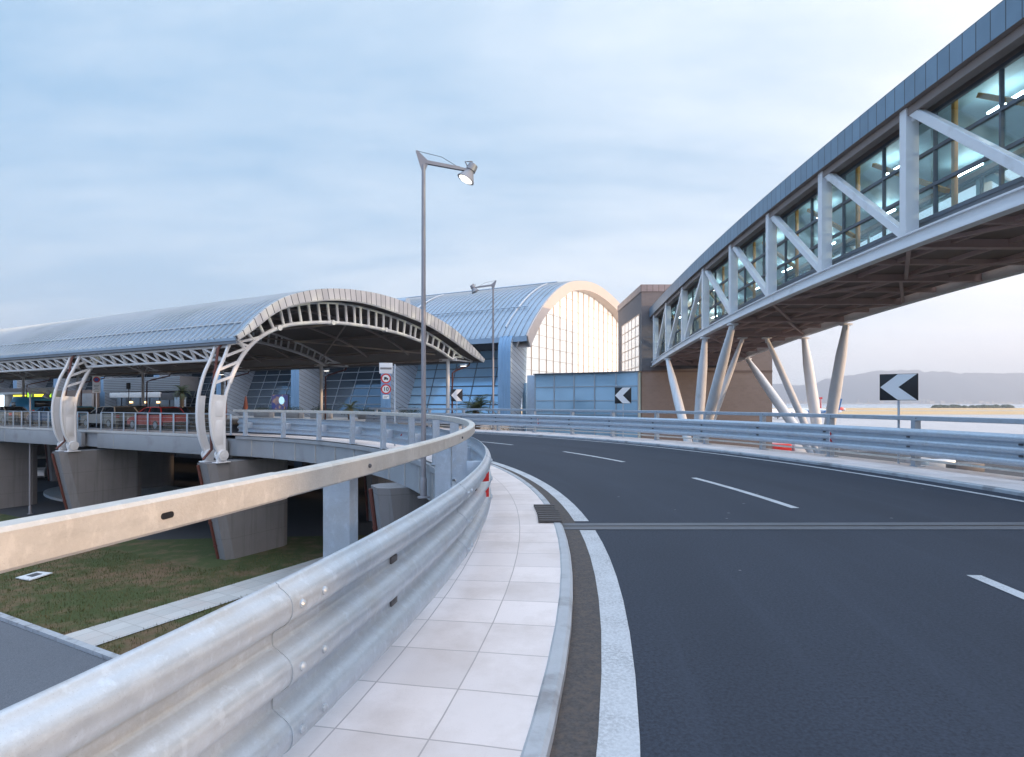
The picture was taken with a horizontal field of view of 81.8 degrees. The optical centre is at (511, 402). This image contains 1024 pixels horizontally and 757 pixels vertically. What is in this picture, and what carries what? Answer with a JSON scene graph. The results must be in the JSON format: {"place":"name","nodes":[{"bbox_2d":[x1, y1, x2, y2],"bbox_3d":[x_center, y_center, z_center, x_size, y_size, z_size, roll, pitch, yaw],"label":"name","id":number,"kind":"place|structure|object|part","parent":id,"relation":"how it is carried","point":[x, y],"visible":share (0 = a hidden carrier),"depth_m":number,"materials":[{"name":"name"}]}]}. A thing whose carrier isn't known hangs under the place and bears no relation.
{"place":"outdoors","nodes":[
{"label":"outdoors","id":0,"kind":"place"},
{"bbox_2d":[37,478,58,491],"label":"underpass road","id":1,"kind":"structure","parent":0,"point":[43,484],"depth_m":55.40,"materials":[{"name":"grey asphalt"}]},
{"bbox_2d":[37,454,47,479],"bbox_3d":[-47.602,6.525,60.005,2.220,2.250,5.090,0,0,-20],"label":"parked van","id":2,"kind":"object","parent":1,"relation":"on","point":[41,468],"visible":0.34,"depth_m":58.41,"materials":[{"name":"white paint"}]},
{"bbox_2d":[0,620,107,709],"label":"road","id":3,"kind":"structure","parent":0,"point":[31,663],"depth_m":17.37,"materials":[{"name":"grey asphalt"}]},
{"bbox_2d":[0,612,118,660],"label":"road kerb","id":4,"kind":"structure","parent":3,"relation":"on","point":[68,641],"depth_m":19.03,"materials":[{"name":"concrete"}]},
{"bbox_2d":[0,514,367,654],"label":"lawn","id":5,"kind":"structure","parent":0,"point":[196,553],"depth_m":25.66,"materials":[{"name":"plant"}]},
{"bbox_2d":[17,571,51,580],"bbox_3d":[-21.025,7.594,25.975,0.961,0.092,1.030,0,0,16],"label":"fallen panel","id":6,"kind":"object","parent":5,"relation":"on","point":[32,576],"visible":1,"depth_m":25.89,"materials":[{"name":"metal"}]},
{"bbox_2d":[0,457,373,539],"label":"ground under deck","id":7,"kind":"structure","parent":0,"point":[304,514],"depth_m":41.77,"materials":[{"name":"concrete"}]},
{"bbox_2d":[26,387,51,513],"bbox_3d":[-32.967,3.285,41.164,0.498,8.730,1.450,0,0,35],"label":"street lamp","id":8,"kind":"object","parent":7,"relation":"on","point":[46,395],"visible":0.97,"depth_m":40.67,"materials":[{"name":"grey metal"}]},
{"bbox_2d":[43,486,183,501],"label":"traffic island","id":9,"kind":"structure","parent":7,"relation":"on","point":[53,493],"depth_m":49.89,"materials":[{"name":"concrete"}]},
{"bbox_2d":[0,423,523,559],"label":"forecourt deck","id":10,"kind":"structure","parent":7,"relation":"on","point":[103,466],"depth_m":35.43,"materials":[{"name":"concrete"}]},
{"bbox_2d":[0,288,484,463],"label":"arched canopy","id":11,"kind":"object","parent":10,"relation":"on","point":[322,330],"visible":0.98,"depth_m":37.96,"materials":[{"name":"metal"}]},
{"bbox_2d":[0,280,619,467],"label":"terminal building","id":12,"kind":"structure","parent":7,"relation":"on","point":[560,327],"depth_m":65.53,"materials":[{"name":"metal"}]},
{"bbox_2d":[454,394,498,428],"bbox_3d":[-2.786,3.483,45.051,3.594,8.434,3.346,0,0,0],"label":"palm tree","id":13,"kind":"object","parent":7,"relation":"on","point":[478,403],"visible":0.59,"depth_m":44.89,"materials":[{"name":"green plant"}]},
{"bbox_2d":[527,371,640,437],"bbox_3d":[7.251,2.475,54.724,10.775,10.350,5.500,0,0,28],"label":"glass annex","id":14,"kind":"object","parent":7,"relation":"on","point":[588,390],"visible":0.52,"depth_m":52.32,"materials":[{"name":"blue glass"}]},
{"bbox_2d":[617,284,772,448],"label":"masonry block","id":15,"kind":"structure","parent":7,"relation":"on","point":[745,392],"depth_m":50.40,"materials":[{"name":"brown stone"}]},
{"bbox_2d":[622,314,639,370],"bbox_3d":[11.013,-4.950,55.100,0.095,5.500,8.100,0,0,0],"label":"window","id":16,"kind":"structure","parent":15,"relation":"in","point":[631,329],"depth_m":54.26,"materials":[{"name":"white glass"}]},
{"bbox_2d":[649,0,1023,453],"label":"footbridge","id":17,"kind":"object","parent":7,"relation":"on","point":[767,272],"visible":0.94,"depth_m":22.40,"materials":[{"name":"white paint"}]},
{"bbox_2d":[66,557,322,645],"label":"footpath","id":18,"kind":"structure","parent":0,"point":[119,627],"depth_m":21.84,"materials":[{"name":"grey concrete"}]},
{"bbox_2d":[0,425,560,756],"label":"pavement","id":19,"kind":"structure","parent":0,"point":[457,668],"depth_m":3.77,"materials":[{"name":"grey tile"}]},
{"bbox_2d":[0,411,88,428],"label":"balustrade","id":20,"kind":"object","parent":19,"relation":"on","point":[30,424],"visible":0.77,"depth_m":40.14,"materials":[{"name":"metal"}]},
{"bbox_2d":[100,412,231,434],"bbox_3d":[-19.715,1.100,33.162,12.210,1.100,0.095,0,0,28],"label":"balustrade","id":21,"kind":"object","parent":19,"relation":"on","point":[147,428],"visible":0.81,"depth_m":33.70,"materials":[{"name":"metal"}]},
{"bbox_2d":[0,410,492,756],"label":"guard rail","id":22,"kind":"object","parent":19,"relation":"on","point":[280,667],"visible":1,"depth_m":2.43,"materials":[{"name":"metal"}]},
{"bbox_2d":[379,363,395,445],"bbox_3d":[-4.749,0.062,22.530,0.611,3.177,0.059,0,0,-12],"label":"restriction sign","id":23,"kind":"object","parent":19,"relation":"on","point":[385,368],"visible":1,"depth_m":22.54,"materials":[{"name":"metal"}]},
{"bbox_2d":[226,416,431,424],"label":"plaza","id":24,"kind":"structure","parent":0,"point":[235,419],"depth_m":62.41,"materials":[{"name":"grey concrete"}]},
{"bbox_2d":[0,387,99,407],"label":"lit kiosk","id":25,"kind":"object","parent":24,"relation":"on","point":[9,394],"visible":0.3,"depth_m":92.53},
{"bbox_2d":[103,376,198,406],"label":"entrance porch","id":26,"kind":"object","parent":24,"relation":"on","point":[160,399],"visible":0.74,"depth_m":80.80,"materials":[{"name":"metal"}]},
{"bbox_2d":[116,397,173,406],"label":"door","id":27,"kind":"structure","parent":26,"relation":"in","point":[163,403],"depth_m":82.64,"materials":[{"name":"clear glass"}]},
{"bbox_2d":[172,384,193,406],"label":"palm tree","id":28,"kind":"object","parent":24,"relation":"on","point":[182,397],"visible":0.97,"depth_m":71.39,"materials":[{"name":"green plant"}]},
{"bbox_2d":[243,395,247,409],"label":"closed parasol","id":29,"kind":"object","parent":24,"relation":"on","point":[245,406],"visible":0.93,"depth_m":65.19,"materials":[{"name":"fabric"}]},
{"bbox_2d":[254,406,273,417],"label":"planter","id":30,"kind":"object","parent":24,"relation":"on","point":[264,414],"visible":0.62,"depth_m":66.46,"materials":[{"name":"concrete"}]},
{"bbox_2d":[271,394,288,409],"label":"poster board","id":31,"kind":"object","parent":24,"relation":"on","point":[279,401],"visible":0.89,"depth_m":71.98,"materials":[{"name":"paper"}]},
{"bbox_2d":[283,406,303,417],"bbox_3d":[-23.944,0.989,64.647,2.863,1.315,0.901,0,0,30],"label":"planter","id":32,"kind":"object","parent":24,"relation":"on","point":[294,415],"visible":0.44,"depth_m":64.25,"materials":[{"name":"concrete"}]},
{"bbox_2d":[310,406,332,418],"bbox_3d":[-20.201,0.982,62.622,2.802,1.328,0.897,0,0,29],"label":"planter","id":33,"kind":"object","parent":24,"relation":"on","point":[328,415],"visible":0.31,"depth_m":62.28,"materials":[{"name":"concrete"}]},
{"bbox_2d":[339,401,362,419],"bbox_3d":[-15.999,0.742,58.636,2.734,1.916,2.568,0,0,0],"label":"palm tree","id":34,"kind":"object","parent":24,"relation":"on","point":[350,408],"visible":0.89,"depth_m":58.50,"materials":[{"name":"green plant"}]},
{"bbox_2d":[358,407,381,418],"bbox_3d":[-14.272,0.988,59.405,2.881,1.315,0.916,0,0,29],"label":"planter","id":35,"kind":"object","parent":24,"relation":"on","point":[360,416],"visible":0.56,"depth_m":59.43,"materials":[{"name":"concrete"}]},
{"bbox_2d":[398,407,420,412],"bbox_3d":[-9.865,0.973,57.044,2.840,1.345,0.917,0,0,29],"label":"planter","id":36,"kind":"object","parent":24,"relation":"on","point":[403,411],"visible":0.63,"depth_m":57.08,"materials":[{"name":"concrete"}]},
{"bbox_2d":[0,421,1023,756],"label":"road","id":37,"kind":"structure","parent":0,"point":[826,643],"depth_m":5.07,"materials":[{"name":"grey asphalt"}]},
{"bbox_2d":[0,406,31,423],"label":"parked car","id":38,"kind":"object","parent":37,"relation":"on","point":[17,418],"visible":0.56,"depth_m":47.83,"materials":[{"name":"silver metal"}]},
{"bbox_2d":[10,397,51,410],"bbox_3d":[-45.569,0.591,55.848,5.090,2.250,2.220,0,0,28],"label":"parked van","id":39,"kind":"object","parent":37,"relation":"on","point":[37,403],"visible":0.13,"depth_m":54.62,"materials":[{"name":"blue paint"}]},
{"bbox_3d":[-43.396,0.096,54.675,0.030,0.600,1.350,0,0,28],"label":"rear window","id":40,"kind":"part","parent":39,"relation":"part of","materials":[{"name":"black glass"}]},
{"bbox_2d":[26,406,50,424],"bbox_3d":[-36.935,0.998,47.437,4.490,1.437,2.040,0,0,28],"label":"parked car","id":41,"kind":"object","parent":37,"relation":"on","point":[35,416],"visible":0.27,"depth_m":46.76,"materials":[{"name":"blue paint"}]},
{"bbox_2d":[49,406,95,425],"bbox_3d":[-32.157,0.980,43.381,3.990,1.472,2.000,0,0,28],"label":"parked car","id":42,"kind":"object","parent":37,"relation":"on","point":[85,408],"visible":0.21,"depth_m":42.54,"materials":[{"name":"blue paint"}]},
{"bbox_2d":[92,376,100,426],"bbox_3d":[-28.121,-0.082,39.982,0.459,3.463,0.103,0,0,-35],"label":"no parking sign","id":43,"kind":"object","parent":37,"relation":"on","point":[96,384],"visible":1,"depth_m":39.98,"materials":[{"name":"metal"}]},
{"bbox_2d":[80,406,137,427],"bbox_3d":[-28.320,0.970,41.650,4.590,1.492,2.040,0,0,28],"label":"parked car","id":44,"kind":"object","parent":37,"relation":"on","point":[106,417],"visible":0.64,"depth_m":40.69,"materials":[{"name":"silver metal"}]},
{"bbox_2d":[126,383,130,405],"bbox_3d":[-31.136,0.009,47.980,0.333,3.282,0.100,0,0,0],"label":"dark notice sign","id":45,"kind":"object","parent":37,"relation":"on","point":[128,386],"visible":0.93,"depth_m":47.93,"materials":[{"name":"metal"}]},
{"bbox_2d":[132,406,147,411],"bbox_3d":[-30.526,0.970,48.296,4.590,1.492,2.040,0,0,28],"label":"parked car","id":46,"kind":"object","parent":37,"relation":"on","point":[138,408],"visible":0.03,"depth_m":47.92,"materials":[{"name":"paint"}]},
{"bbox_2d":[127,407,185,429],"bbox_3d":[-23.165,0.980,38.527,3.990,1.472,2.000,0,0,28],"label":"parked car","id":47,"kind":"object","parent":37,"relation":"on","point":[154,421],"visible":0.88,"depth_m":37.70,"materials":[{"name":"red paint"}]},
{"bbox_2d":[179,407,208,425],"bbox_3d":[-25.108,0.998,45.713,4.490,1.437,2.040,0,0,28],"label":"parked car","id":48,"kind":"object","parent":37,"relation":"on","point":[191,418],"visible":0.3,"depth_m":44.61,"materials":[{"name":"paint"}]},
{"bbox_2d":[0,424,572,756],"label":"kerb","id":49,"kind":"structure","parent":37,"relation":"on","point":[539,738],"depth_m":3.73,"materials":[{"name":"concrete"}]},
{"bbox_2d":[534,504,563,522],"bbox_3d":[0.532,1.629,8.798,0.376,0.032,1.414,0,0,0],"label":"drain gully","id":50,"kind":"object","parent":49,"relation":"on","point":[548,513],"visible":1,"depth_m":8.62,"materials":[{"name":"metal"}]},
{"bbox_2d":[491,461,587,520],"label":"edge line","id":51,"kind":"object","parent":37,"relation":"on","point":[573,510],"visible":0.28,"depth_m":10.87,"materials":[{"name":"white paint"}]},
{"bbox_2d":[491,463,600,756],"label":"gutter","id":52,"kind":"object","parent":37,"relation":"on","point":[576,730],"visible":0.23,"depth_m":3.89,"materials":[{"name":"concrete"}]},
{"bbox_2d":[564,451,623,461],"bbox_3d":[2.566,1.714,19.020,0.203,0.001,3.929,0,0,-21],"label":"lane marking","id":53,"kind":"object","parent":37,"relation":"on","point":[595,456],"visible":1,"depth_m":18.90,"materials":[{"name":"white paint"}]},
{"bbox_2d":[580,530,639,756],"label":"edge line","id":54,"kind":"object","parent":37,"relation":"on","point":[618,734],"visible":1,"depth_m":3.80,"materials":[{"name":"white paint"}]},
{"bbox_2d":[693,478,797,507],"bbox_3d":[4.425,1.714,11.592,0.203,0.001,3.929,0,0,-7],"label":"lane marking","id":55,"kind":"object","parent":37,"relation":"on","point":[772,500],"visible":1,"depth_m":11.06,"materials":[{"name":"white paint"}]},
{"bbox_2d":[475,431,1023,496],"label":"kerb","id":56,"kind":"structure","parent":37,"relation":"on","point":[971,485],"depth_m":15.87,"materials":[{"name":"concrete"}]},
{"bbox_2d":[479,433,1023,501],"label":"edge line","id":57,"kind":"object","parent":37,"relation":"on","point":[836,470],"visible":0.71,"depth_m":14.15,"materials":[{"name":"white paint"}]},
{"bbox_2d":[562,522,1023,529],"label":"expansion joint","id":58,"kind":"object","parent":37,"relation":"on","point":[832,526],"visible":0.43,"depth_m":8.18,"materials":[{"name":"metal"}]},
{"bbox_2d":[968,575,1023,598],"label":"lane marking","id":59,"kind":"object","parent":37,"relation":"on","point":[1007,589],"visible":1,"depth_m":5.55,"materials":[{"name":"white paint"}]},
{"bbox_2d":[0,0,1023,384],"label":"sky","id":60,"kind":"structure","parent":0,"point":[155,154],"materials":[{"name":"blue"}]},
{"bbox_2d":[440,428,1023,490],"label":"pavement","id":61,"kind":"structure","parent":0,"point":[1001,480],"depth_m":16.36,"materials":[{"name":"grey concrete"}]},
{"bbox_2d":[451,389,462,412],"bbox_3d":[-3.525,0.385,37.750,0.740,2.530,0.098,0,0,-5],"label":"chevron sign","id":62,"kind":"object","parent":61,"relation":"on","point":[456,395],"visible":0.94,"depth_m":37.70,"materials":[{"name":"metal"}]},
{"bbox_2d":[615,387,630,436],"bbox_3d":[5.329,0.450,28.350,0.780,2.400,0.098,0,0,11],"label":"chevron sign","id":63,"kind":"object","parent":61,"relation":"on","point":[622,395],"visible":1,"depth_m":28.31,"materials":[{"name":"metal"}]},
{"bbox_2d":[365,408,1023,479],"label":"guard rail","id":64,"kind":"object","parent":61,"relation":"on","point":[916,442],"visible":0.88,"depth_m":18.78,"materials":[{"name":"metal"}]},
{"bbox_2d":[880,373,917,463],"bbox_3d":[10.518,0.430,16.069,0.880,2.440,0.098,0,0,33],"label":"chevron sign","id":65,"kind":"object","parent":61,"relation":"on","point":[898,387],"visible":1,"depth_m":16.04,"materials":[{"name":"metal"}]},
{"bbox_2d":[521,370,1023,403],"bbox_3d":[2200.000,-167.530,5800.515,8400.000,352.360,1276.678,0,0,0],"label":"hills","id":66,"kind":"structure","parent":0,"point":[946,387],"depth_m":5574.15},
{"bbox_2d":[521,408,1023,413],"bbox_3d":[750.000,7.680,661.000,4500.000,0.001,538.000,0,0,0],"label":"airfield grass","id":67,"kind":"structure","parent":0,"point":[990,411],"depth_m":528.74,"materials":[{"name":"beige plant"}]},
{"bbox_2d":[521,404,1023,407],"bbox_3d":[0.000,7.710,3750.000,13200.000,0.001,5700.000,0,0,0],"label":"sea","id":68,"kind":"structure","parent":0,"point":[886,405],"depth_m":1764.76,"materials":[{"name":"liquid"}]},
{"bbox_2d":[521,414,1023,414],"bbox_3d":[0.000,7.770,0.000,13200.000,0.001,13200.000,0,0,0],"label":"ground","id":69,"kind":"structure","parent":0,"point":[938,414],"depth_m":396.36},
{"bbox_2d":[235,436,455,531],"bbox_3d":[-3.861,4.710,3.486,30.393,6.080,71.844,0,0,12],"label":"road viaduct","id":70,"kind":"object","parent":69,"relation":"on","point":[390,503],"visible":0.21,"depth_m":20.10,"materials":[{"name":"concrete"}]},
{"bbox_2d":[416,150,477,498],"bbox_3d":[-1.755,-2.115,15.967,1.670,9.330,0.499,0,0,-14],"label":"street lamp","id":71,"kind":"object","parent":70,"relation":"attached to","point":[466,175],"visible":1,"depth_m":15.85,"materials":[{"name":"grey metal"}]},
{"bbox_2d":[470,280,495,429],"bbox_3d":[-1.780,-2.465,36.616,1.648,10.230,0.530,0,0,0],"label":"street lamp","id":72,"kind":"object","parent":70,"relation":"attached to","point":[475,289],"visible":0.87,"depth_m":36.47,"materials":[{"name":"grey metal"}]},
{"bbox_2d":[772,399,1023,403],"bbox_3d":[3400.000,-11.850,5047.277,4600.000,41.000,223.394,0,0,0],"label":"shoreline town","id":73,"kind":"object","parent":69,"relation":"on","point":[928,401],"visible":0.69,"depth_m":5010.00},
{"bbox_2d":[931,404,1014,407],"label":"shrub belt","id":74,"kind":"object","parent":69,"relation":"on","point":[973,406],"visible":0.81,"depth_m":909.32,"materials":[{"name":"green plant"}]},
{"bbox_2d":[772,415,1023,442],"bbox_3d":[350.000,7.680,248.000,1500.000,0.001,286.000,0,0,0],"label":"apron","id":75,"kind":"object","parent":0,"point":[983,427],"depth_m":210.24,"materials":[{"name":"concrete"}]},
{"bbox_2d":[772,409,807,418],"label":"airliner","id":76,"kind":"object","parent":75,"relation":"on","point":[790,410],"visible":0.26,"depth_m":278.96,"materials":[{"name":"metal"}]},
{"bbox_2d":[791,399,841,413],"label":"airliner","id":77,"kind":"object","parent":75,"relation":"on","point":[822,411],"visible":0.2,"depth_m":323.64,"materials":[{"name":"metal"}]},
{"bbox_2d":[843,410,956,410],"bbox_3d":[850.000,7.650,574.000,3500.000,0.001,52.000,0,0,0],"label":"taxiway","id":78,"kind":"structure","parent":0,"point":[900,410],"depth_m":596.15,"materials":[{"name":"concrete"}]},
{"bbox_2d":[835,448,1023,476],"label":"parking ground","id":79,"kind":"structure","parent":0,"point":[902,455],"depth_m":81.63,"materials":[{"name":"grey asphalt"}]},
{"bbox_2d":[772,443,805,451],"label":"service truck","id":80,"kind":"object","parent":79,"relation":"on","point":[789,449],"visible":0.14,"depth_m":79.65,"materials":[{"name":"red paint"}]},
{"bbox_2d":[900,457,930,463],"bbox_3d":[42.846,6.775,63.750,4.208,1.750,1.600,0,0,0],"label":"baggage trailer","id":81,"kind":"object","parent":79,"relation":"on","point":[904,461],"visible":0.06,"depth_m":63.06,"materials":[{"name":"metal"}]},
{"bbox_2d":[921,459,954,467],"bbox_3d":[43.916,6.775,61.694,4.208,1.750,1.600,0,0,0],"label":"baggage trailer","id":82,"kind":"object","parent":79,"relation":"on","point":[935,464],"visible":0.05,"depth_m":61.00,"materials":[{"name":"metal"}]},
{"bbox_2d":[946,462,984,471],"bbox_3d":[43.928,6.775,57.955,4.208,1.750,1.600,0,0,0],"label":"baggage trailer","id":83,"kind":"object","parent":79,"relation":"on","point":[966,468],"visible":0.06,"depth_m":57.26,"materials":[{"name":"metal"}]}
]}

